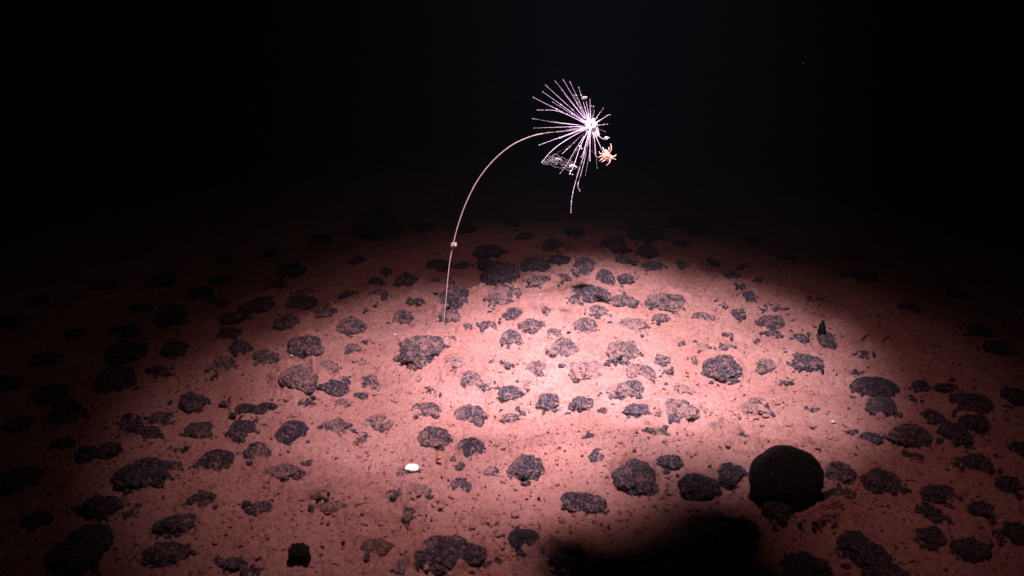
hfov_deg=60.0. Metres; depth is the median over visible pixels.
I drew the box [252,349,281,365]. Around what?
manganese nodule
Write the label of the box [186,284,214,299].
manganese nodule
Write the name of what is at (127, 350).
manganese nodule
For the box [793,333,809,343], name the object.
manganese nodule
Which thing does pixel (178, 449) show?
manganese nodule
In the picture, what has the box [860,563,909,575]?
manganese nodule
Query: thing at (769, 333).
manganese nodule
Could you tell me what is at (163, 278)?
manganese nodule
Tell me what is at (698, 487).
manganese nodule
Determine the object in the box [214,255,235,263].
manganese nodule
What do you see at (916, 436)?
manganese nodule
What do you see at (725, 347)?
manganese nodule
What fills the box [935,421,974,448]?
manganese nodule
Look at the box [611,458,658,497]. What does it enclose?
manganese nodule
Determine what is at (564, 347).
manganese nodule
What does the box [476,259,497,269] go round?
manganese nodule
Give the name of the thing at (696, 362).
manganese nodule
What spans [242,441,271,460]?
manganese nodule
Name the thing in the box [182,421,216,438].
manganese nodule
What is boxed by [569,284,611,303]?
manganese nodule
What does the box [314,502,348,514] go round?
sediment lump
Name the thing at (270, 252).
manganese nodule
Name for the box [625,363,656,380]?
manganese nodule
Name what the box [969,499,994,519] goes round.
manganese nodule
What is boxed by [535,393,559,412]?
manganese nodule
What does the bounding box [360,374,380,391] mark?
manganese nodule
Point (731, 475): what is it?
manganese nodule
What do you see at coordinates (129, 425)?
manganese nodule
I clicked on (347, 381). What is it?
manganese nodule
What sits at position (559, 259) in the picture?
manganese nodule
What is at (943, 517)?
manganese nodule
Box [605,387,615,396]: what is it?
manganese nodule
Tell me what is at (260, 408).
manganese nodule
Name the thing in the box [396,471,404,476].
manganese nodule
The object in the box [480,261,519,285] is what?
manganese nodule
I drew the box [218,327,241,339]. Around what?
manganese nodule
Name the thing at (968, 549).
manganese nodule
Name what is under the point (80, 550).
manganese nodule
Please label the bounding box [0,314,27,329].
manganese nodule
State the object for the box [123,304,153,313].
manganese nodule
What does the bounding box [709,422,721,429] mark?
manganese nodule
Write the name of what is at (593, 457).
manganese nodule
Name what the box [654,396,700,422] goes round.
manganese nodule
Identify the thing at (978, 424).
manganese nodule
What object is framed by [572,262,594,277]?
manganese nodule
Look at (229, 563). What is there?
manganese nodule
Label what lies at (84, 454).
manganese nodule
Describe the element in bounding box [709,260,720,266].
manganese nodule
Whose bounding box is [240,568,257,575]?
manganese nodule
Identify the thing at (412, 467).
white shell
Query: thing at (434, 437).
manganese nodule
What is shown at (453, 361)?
manganese nodule
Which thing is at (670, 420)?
manganese nodule
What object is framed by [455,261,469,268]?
manganese nodule
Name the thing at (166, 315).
manganese nodule
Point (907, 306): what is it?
manganese nodule
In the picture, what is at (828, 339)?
manganese nodule
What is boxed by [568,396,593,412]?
manganese nodule
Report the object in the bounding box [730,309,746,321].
manganese nodule
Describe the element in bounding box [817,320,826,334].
black spike
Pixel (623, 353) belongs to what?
manganese nodule
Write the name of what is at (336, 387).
manganese nodule
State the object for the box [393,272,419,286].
manganese nodule
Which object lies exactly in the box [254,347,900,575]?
sediment clods
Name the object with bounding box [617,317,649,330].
manganese nodule
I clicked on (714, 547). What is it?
sediment crumbs
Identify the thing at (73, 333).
manganese nodule
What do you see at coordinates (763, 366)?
manganese nodule
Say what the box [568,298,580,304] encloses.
manganese nodule
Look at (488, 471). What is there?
manganese nodule
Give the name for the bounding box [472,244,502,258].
manganese nodule
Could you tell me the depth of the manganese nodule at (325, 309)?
1.95 m
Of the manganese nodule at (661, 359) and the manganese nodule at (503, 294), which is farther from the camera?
the manganese nodule at (503, 294)
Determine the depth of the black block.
1.18 m
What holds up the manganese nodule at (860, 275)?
on the seabed
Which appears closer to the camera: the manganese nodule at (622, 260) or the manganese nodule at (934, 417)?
the manganese nodule at (934, 417)
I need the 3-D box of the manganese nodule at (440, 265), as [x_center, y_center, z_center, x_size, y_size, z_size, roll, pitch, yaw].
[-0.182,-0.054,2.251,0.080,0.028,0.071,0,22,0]
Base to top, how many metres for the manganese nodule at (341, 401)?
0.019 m
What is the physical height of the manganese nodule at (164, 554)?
0.022 m
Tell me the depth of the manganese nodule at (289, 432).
1.49 m
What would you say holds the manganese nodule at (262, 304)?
on the seabed
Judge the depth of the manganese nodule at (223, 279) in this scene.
2.20 m
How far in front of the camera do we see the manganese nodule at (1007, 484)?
1.35 m
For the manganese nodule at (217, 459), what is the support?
on the seabed
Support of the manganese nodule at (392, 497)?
on the seabed
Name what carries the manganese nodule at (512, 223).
on the seabed
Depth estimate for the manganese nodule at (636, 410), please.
1.59 m
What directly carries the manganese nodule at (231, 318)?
on the seabed
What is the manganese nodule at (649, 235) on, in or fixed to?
on the seabed
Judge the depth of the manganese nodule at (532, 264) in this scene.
2.21 m
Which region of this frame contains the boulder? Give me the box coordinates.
[352,207,403,240]
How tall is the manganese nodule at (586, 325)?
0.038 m
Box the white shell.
[405,464,418,471]
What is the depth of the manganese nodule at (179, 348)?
1.76 m
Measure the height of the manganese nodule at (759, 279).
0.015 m
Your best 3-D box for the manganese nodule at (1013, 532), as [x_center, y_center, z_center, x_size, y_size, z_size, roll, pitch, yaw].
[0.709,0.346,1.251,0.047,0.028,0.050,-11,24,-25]
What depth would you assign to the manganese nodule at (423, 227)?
2.47 m
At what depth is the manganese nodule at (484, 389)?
1.70 m
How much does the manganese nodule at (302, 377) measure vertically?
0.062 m
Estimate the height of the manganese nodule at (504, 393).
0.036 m
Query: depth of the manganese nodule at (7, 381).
1.62 m
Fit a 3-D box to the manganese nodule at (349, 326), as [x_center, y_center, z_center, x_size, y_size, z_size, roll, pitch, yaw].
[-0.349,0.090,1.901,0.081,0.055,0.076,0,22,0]
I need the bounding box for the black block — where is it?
[286,542,310,567]
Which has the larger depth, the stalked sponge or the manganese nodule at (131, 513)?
the stalked sponge
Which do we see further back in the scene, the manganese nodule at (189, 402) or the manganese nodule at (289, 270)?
the manganese nodule at (289, 270)
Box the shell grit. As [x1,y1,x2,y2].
[4,227,994,575]
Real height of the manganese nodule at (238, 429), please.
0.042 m
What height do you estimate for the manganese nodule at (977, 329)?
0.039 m
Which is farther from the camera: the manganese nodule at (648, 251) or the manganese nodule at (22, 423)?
the manganese nodule at (648, 251)
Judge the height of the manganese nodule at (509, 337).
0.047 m
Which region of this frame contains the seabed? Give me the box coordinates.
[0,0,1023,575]
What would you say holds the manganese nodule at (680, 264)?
on the seabed
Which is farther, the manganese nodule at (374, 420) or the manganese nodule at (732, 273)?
the manganese nodule at (732, 273)
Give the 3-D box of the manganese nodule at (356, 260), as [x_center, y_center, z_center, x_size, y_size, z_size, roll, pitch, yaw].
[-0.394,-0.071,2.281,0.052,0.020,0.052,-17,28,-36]
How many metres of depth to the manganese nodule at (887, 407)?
1.59 m
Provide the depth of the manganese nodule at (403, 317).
1.94 m
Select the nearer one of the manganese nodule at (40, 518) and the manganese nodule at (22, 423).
the manganese nodule at (40, 518)
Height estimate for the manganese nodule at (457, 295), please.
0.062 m
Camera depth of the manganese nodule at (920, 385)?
1.67 m
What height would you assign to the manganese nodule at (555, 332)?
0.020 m
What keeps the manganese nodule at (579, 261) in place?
on the seabed
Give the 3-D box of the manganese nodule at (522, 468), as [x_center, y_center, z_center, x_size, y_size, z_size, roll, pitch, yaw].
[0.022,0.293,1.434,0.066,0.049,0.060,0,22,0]
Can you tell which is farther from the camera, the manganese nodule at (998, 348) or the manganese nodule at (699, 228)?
the manganese nodule at (699, 228)
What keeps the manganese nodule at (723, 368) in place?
on the seabed
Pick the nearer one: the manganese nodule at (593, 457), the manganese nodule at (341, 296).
the manganese nodule at (593, 457)
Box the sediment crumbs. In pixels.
[0,217,1023,575]
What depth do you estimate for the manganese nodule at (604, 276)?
2.12 m
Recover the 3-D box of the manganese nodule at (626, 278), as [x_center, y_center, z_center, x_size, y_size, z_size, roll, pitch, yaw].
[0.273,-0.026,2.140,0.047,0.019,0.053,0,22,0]
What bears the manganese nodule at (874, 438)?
on the seabed
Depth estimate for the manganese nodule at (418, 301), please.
2.02 m
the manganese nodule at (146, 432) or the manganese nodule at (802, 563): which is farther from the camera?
the manganese nodule at (146, 432)
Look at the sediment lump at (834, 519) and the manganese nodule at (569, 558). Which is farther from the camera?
the sediment lump at (834, 519)
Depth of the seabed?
2.48 m
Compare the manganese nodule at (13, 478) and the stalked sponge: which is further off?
the stalked sponge
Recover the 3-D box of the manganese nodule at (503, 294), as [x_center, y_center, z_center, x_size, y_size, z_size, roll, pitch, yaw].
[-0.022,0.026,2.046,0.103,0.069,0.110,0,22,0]
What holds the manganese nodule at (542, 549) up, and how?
on the seabed
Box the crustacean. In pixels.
[597,144,615,165]
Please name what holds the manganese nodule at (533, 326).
on the seabed
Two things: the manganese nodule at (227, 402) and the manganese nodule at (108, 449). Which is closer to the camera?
the manganese nodule at (108, 449)
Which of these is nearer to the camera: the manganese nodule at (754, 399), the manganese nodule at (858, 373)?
the manganese nodule at (754, 399)
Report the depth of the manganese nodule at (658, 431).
1.51 m
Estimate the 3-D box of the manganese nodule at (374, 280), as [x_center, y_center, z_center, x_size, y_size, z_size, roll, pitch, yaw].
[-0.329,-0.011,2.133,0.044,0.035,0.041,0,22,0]
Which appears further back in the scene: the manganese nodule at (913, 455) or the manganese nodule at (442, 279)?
the manganese nodule at (442, 279)
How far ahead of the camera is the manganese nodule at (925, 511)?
1.30 m
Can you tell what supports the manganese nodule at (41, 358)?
on the seabed
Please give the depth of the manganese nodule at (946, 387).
1.66 m
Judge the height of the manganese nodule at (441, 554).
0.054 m
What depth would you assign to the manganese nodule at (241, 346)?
1.78 m
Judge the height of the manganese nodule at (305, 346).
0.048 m
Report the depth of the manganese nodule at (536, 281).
2.12 m
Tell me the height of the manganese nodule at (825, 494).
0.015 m
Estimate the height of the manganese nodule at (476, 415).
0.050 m
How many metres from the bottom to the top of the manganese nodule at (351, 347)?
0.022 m
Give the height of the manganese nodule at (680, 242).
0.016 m
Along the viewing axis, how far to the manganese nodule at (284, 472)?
1.38 m
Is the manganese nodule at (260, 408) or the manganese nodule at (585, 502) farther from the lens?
the manganese nodule at (260, 408)
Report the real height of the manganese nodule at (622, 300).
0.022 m
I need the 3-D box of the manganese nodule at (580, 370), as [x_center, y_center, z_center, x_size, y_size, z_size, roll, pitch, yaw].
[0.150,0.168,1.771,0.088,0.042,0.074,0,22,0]
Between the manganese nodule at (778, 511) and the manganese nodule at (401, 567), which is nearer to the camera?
the manganese nodule at (401, 567)
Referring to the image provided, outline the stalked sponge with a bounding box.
[443,79,607,329]
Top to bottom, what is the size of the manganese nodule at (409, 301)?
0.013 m
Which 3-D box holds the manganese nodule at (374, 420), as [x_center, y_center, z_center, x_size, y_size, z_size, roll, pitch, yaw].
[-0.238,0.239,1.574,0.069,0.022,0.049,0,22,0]
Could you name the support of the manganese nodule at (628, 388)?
on the seabed
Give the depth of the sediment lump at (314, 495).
1.32 m
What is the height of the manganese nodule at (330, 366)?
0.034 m
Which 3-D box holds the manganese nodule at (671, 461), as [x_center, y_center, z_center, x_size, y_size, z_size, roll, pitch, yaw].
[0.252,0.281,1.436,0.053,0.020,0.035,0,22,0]
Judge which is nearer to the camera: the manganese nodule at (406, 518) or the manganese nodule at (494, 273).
the manganese nodule at (406, 518)
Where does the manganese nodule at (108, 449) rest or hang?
on the seabed
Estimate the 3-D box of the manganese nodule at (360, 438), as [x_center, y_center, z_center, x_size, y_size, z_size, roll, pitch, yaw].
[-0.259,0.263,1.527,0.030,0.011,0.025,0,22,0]
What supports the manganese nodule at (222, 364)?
on the seabed
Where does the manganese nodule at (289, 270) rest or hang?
on the seabed
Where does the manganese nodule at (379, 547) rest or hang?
on the seabed
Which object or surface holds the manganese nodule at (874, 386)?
on the seabed
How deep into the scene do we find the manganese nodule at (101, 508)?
1.28 m
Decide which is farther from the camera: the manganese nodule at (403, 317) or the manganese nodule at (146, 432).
the manganese nodule at (403, 317)
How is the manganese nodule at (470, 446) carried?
on the seabed
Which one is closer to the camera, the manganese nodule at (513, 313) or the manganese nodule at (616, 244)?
the manganese nodule at (513, 313)
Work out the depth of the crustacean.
1.70 m
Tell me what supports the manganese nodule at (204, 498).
on the seabed
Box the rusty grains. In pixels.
[0,220,1023,575]
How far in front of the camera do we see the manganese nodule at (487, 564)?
1.20 m
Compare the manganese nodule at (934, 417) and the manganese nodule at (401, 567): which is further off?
the manganese nodule at (934, 417)
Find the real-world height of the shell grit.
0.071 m
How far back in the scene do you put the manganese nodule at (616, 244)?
2.32 m
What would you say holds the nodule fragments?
on the seabed
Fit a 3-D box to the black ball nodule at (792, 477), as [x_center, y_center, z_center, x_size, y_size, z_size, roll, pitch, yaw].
[0.411,0.286,1.333,0.111,0.104,0.089,0,22,0]
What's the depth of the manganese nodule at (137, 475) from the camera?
1.34 m
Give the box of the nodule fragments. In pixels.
[1,219,1023,575]
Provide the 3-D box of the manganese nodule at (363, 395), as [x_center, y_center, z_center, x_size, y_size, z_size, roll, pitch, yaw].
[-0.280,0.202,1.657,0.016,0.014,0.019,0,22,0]
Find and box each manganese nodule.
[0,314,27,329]
[0,374,24,391]
[0,465,42,495]
[2,416,35,432]
[25,511,54,526]
[29,351,61,366]
[29,383,70,406]
[44,523,114,575]
[46,395,86,423]
[50,437,76,449]
[62,328,87,339]
[74,445,99,464]
[75,495,123,521]
[87,280,118,290]
[93,363,137,393]
[97,441,122,458]
[104,338,148,363]
[108,324,141,337]
[111,457,169,494]
[118,417,142,433]
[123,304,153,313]
[127,508,134,516]
[136,426,161,440]
[140,540,192,566]
[143,271,179,288]
[147,364,168,376]
[148,411,175,425]
[151,304,190,327]
[151,513,200,536]
[159,340,189,357]
[164,460,182,470]
[173,448,185,451]
[177,391,210,413]
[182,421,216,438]
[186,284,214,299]
[186,491,216,507]
[194,449,234,470]
[205,297,224,308]
[206,356,238,378]
[208,275,233,284]
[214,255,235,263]
[217,311,250,325]
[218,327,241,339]
[218,557,247,569]
[219,400,229,406]
[225,419,256,442]
[227,340,253,354]
[234,402,277,414]
[238,296,275,314]
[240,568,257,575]
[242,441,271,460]
[249,500,272,516]
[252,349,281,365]
[260,248,277,257]
[262,463,305,481]
[266,282,288,288]
[271,314,300,330]
[274,420,309,445]
[275,263,305,277]
[278,364,317,395]
[286,294,318,310]
[286,334,324,358]
[295,287,317,295]
[308,234,333,243]
[313,301,337,319]
[320,360,339,375]
[321,380,349,396]
[321,417,349,434]
[334,398,350,407]
[335,316,367,335]
[338,291,354,299]
[341,378,350,384]
[344,343,361,353]
[348,256,364,265]
[355,360,365,365]
[357,436,367,442]
[359,393,365,399]
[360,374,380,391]
[362,415,393,431]
[366,276,384,285]
[372,289,387,297]
[380,267,391,274]
[390,490,408,500]
[392,310,413,324]
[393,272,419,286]
[393,335,450,371]
[395,561,408,573]
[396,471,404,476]
[401,506,413,523]
[406,298,413,303]
[408,482,432,495]
[411,402,441,418]
[414,222,435,232]
[414,298,424,304]
[414,534,486,575]
[417,426,452,450]
[425,259,452,272]
[428,275,454,284]
[436,305,460,322]
[439,284,468,307]
[444,356,463,372]
[448,479,465,488]
[454,404,487,426]
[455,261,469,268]
[457,225,478,233]
[457,437,484,457]
[460,371,483,388]
[462,323,472,329]
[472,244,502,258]
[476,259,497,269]
[478,320,498,332]
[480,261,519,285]
[480,383,488,391]
[483,283,521,309]
[483,467,494,475]
[484,561,492,568]
[494,385,522,403]
[498,413,520,422]
[499,329,523,346]
[500,219,520,227]
[502,307,522,320]
[506,454,544,481]
[508,528,539,551]
[517,232,533,239]
[517,318,545,334]
[520,256,550,271]
[522,379,531,389]
[522,545,550,558]
[525,274,550,288]
[525,361,546,376]
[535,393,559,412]
[541,238,564,251]
[544,337,578,357]
[546,254,570,265]
[547,328,563,336]
[548,546,581,575]
[556,273,571,281]
[560,491,606,513]
[562,227,585,236]
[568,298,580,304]
[568,360,604,381]
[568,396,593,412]
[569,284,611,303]
[571,317,597,332]
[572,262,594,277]
[573,257,595,266]
[588,453,603,461]
[589,304,608,318]
[595,269,614,284]
[599,236,626,253]
[604,339,643,366]
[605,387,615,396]
[609,294,638,307]
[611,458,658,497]
[614,379,644,400]
[615,256,635,264]
[617,273,634,283]
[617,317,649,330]
[623,403,651,417]
[625,226,664,243]
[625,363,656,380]
[636,243,659,258]
[640,293,688,311]
[643,261,667,269]
[651,313,670,321]
[651,428,665,434]
[653,354,670,365]
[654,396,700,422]
[656,454,682,469]
[662,214,686,227]
[666,384,694,392]
[667,414,680,423]
[671,240,689,245]
[675,259,686,269]
[677,472,721,501]
[680,221,713,235]
[691,343,709,349]
[691,360,699,364]
[692,312,714,319]
[701,354,743,383]
[707,516,760,554]
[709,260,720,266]
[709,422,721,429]
[717,462,748,490]
[718,302,728,308]
[719,343,733,350]
[723,270,739,278]
[727,377,734,384]
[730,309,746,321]
[736,263,746,269]
[741,401,759,413]
[742,291,755,301]
[748,397,761,402]
[751,277,762,283]
[751,359,779,374]
[754,315,785,329]
[761,501,792,524]
[765,330,780,336]
[779,551,833,575]
[786,352,825,374]
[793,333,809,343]
[816,332,838,349]
[820,490,831,499]
[823,461,856,485]
[826,487,855,499]
[834,530,877,567]
[839,270,854,277]
[849,376,900,397]
[850,372,863,374]
[853,270,876,281]
[855,350,869,358]
[855,545,891,568]
[858,431,882,444]
[858,467,901,494]
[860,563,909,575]
[864,396,897,416]
[885,423,932,449]
[890,484,902,494]
[897,302,920,312]
[904,452,918,459]
[911,380,928,391]
[913,525,945,551]
[914,505,936,517]
[918,484,963,503]
[919,409,946,425]
[932,383,958,392]
[934,514,951,523]
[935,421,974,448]
[948,393,993,413]
[949,537,991,562]
[953,453,995,474]
[958,413,991,434]
[965,323,991,337]
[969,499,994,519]
[982,341,1013,354]
[993,475,1023,494]
[995,522,1023,545]
[999,386,1023,405]
[1004,441,1023,455]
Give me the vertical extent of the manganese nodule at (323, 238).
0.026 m
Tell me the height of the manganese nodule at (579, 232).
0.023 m
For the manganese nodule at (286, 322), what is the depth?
1.90 m
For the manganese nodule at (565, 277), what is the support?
on the seabed
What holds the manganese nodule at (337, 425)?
on the seabed
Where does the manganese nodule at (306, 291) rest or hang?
on the seabed
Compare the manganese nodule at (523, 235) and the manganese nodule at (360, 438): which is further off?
the manganese nodule at (523, 235)
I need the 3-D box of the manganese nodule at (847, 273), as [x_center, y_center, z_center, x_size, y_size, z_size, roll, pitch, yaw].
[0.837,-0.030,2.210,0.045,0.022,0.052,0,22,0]
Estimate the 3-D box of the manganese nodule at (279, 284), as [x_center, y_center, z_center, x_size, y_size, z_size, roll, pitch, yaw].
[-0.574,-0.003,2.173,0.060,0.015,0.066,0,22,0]
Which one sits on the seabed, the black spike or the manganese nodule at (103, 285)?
the manganese nodule at (103, 285)
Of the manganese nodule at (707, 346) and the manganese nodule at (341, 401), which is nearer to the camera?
the manganese nodule at (341, 401)
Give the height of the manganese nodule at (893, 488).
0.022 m
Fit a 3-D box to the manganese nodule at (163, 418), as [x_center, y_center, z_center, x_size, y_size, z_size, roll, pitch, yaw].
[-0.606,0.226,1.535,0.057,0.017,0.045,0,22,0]
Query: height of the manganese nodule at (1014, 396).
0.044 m
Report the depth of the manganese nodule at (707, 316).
1.97 m
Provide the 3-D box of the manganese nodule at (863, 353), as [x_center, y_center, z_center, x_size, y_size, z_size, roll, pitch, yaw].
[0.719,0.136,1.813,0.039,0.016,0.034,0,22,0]
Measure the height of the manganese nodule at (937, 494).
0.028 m
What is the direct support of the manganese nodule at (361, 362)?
on the seabed
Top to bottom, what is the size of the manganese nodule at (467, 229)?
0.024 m
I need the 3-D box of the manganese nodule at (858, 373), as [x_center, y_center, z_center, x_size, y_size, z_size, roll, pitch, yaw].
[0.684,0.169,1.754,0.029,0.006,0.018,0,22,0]
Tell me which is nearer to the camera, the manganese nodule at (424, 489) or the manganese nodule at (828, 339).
the manganese nodule at (424, 489)
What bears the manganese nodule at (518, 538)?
on the seabed
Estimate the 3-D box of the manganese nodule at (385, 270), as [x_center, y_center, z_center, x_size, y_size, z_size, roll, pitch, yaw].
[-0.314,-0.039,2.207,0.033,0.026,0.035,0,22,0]
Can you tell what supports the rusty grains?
on the seabed
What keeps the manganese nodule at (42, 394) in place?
on the seabed
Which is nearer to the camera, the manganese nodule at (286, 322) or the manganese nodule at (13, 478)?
the manganese nodule at (13, 478)
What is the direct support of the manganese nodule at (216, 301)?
on the seabed
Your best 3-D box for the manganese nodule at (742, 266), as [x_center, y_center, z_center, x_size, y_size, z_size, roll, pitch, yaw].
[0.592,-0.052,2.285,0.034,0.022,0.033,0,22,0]
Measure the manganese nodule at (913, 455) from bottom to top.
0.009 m
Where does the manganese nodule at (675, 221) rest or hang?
on the seabed
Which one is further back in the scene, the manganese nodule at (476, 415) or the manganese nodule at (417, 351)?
the manganese nodule at (417, 351)
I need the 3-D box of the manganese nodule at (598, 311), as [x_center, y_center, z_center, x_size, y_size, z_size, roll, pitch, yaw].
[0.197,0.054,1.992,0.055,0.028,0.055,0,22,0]
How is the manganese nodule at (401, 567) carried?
on the seabed
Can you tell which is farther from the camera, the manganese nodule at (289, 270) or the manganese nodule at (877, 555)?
the manganese nodule at (289, 270)
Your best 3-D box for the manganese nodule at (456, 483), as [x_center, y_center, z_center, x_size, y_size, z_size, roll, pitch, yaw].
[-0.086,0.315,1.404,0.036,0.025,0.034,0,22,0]
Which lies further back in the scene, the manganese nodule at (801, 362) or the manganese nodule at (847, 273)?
the manganese nodule at (847, 273)
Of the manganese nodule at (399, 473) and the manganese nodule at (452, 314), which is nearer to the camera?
the manganese nodule at (399, 473)
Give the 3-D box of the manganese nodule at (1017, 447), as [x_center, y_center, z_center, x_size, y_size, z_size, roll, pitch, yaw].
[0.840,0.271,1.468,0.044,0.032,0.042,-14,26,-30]
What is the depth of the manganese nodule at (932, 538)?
1.23 m
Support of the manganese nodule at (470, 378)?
on the seabed
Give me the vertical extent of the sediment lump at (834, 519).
0.020 m
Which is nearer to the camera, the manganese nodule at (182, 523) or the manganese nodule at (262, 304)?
the manganese nodule at (182, 523)
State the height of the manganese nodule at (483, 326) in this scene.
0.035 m
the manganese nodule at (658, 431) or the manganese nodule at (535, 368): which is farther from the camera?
the manganese nodule at (535, 368)
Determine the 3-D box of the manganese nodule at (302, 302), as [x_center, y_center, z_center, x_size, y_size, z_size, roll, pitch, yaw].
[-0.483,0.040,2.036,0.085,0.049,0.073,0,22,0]
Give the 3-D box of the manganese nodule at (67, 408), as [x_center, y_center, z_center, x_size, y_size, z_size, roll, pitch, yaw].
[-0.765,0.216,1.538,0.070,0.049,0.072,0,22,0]
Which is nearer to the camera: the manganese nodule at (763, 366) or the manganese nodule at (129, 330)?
the manganese nodule at (763, 366)
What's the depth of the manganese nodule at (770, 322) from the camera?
1.97 m
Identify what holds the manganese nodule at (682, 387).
on the seabed
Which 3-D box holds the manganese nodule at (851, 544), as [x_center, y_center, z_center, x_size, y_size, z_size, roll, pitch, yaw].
[0.477,0.362,1.236,0.063,0.038,0.073,-8,23,-20]
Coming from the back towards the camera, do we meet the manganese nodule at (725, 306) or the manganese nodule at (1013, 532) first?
the manganese nodule at (725, 306)
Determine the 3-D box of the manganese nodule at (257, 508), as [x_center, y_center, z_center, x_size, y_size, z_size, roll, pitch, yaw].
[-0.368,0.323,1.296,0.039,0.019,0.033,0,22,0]
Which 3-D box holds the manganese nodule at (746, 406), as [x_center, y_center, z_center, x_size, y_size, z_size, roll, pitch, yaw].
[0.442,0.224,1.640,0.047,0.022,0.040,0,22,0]
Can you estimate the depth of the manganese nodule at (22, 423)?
1.50 m
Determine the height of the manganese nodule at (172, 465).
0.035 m
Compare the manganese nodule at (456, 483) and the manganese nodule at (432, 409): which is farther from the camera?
the manganese nodule at (432, 409)
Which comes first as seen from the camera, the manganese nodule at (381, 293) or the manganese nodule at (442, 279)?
the manganese nodule at (381, 293)
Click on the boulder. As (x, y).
(378, 223)
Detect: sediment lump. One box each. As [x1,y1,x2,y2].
[310,489,326,499]
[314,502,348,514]
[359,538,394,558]
[816,513,844,528]
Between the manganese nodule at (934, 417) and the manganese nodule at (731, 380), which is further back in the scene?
the manganese nodule at (731, 380)
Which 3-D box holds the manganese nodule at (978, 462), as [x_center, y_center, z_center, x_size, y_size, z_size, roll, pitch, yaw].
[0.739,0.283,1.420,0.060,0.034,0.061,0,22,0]
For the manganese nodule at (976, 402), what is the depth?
1.58 m
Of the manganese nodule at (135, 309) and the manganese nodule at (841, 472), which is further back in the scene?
the manganese nodule at (135, 309)
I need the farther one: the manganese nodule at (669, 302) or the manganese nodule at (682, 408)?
the manganese nodule at (669, 302)
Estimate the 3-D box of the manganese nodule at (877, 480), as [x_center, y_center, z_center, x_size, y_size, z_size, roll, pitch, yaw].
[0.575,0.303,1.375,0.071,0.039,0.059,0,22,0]
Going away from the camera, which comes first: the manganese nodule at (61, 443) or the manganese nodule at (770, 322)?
the manganese nodule at (61, 443)
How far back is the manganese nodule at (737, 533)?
1.23 m
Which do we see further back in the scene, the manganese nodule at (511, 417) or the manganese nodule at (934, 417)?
the manganese nodule at (511, 417)
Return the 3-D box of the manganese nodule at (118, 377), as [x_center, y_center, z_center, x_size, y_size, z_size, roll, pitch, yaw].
[-0.734,0.173,1.643,0.088,0.059,0.097,0,22,0]
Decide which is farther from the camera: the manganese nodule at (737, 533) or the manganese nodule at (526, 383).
the manganese nodule at (526, 383)
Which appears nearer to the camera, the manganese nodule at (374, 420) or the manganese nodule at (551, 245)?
the manganese nodule at (374, 420)
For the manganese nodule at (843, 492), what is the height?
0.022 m
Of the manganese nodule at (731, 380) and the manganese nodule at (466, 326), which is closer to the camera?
the manganese nodule at (731, 380)
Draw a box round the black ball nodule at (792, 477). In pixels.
[749,445,824,509]
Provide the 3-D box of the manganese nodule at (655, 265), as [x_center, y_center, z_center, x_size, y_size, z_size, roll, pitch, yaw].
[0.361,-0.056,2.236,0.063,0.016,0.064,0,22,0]
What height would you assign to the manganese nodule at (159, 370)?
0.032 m
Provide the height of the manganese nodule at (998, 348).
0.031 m
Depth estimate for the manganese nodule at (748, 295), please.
2.07 m
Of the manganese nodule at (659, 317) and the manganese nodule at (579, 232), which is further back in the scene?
the manganese nodule at (579, 232)

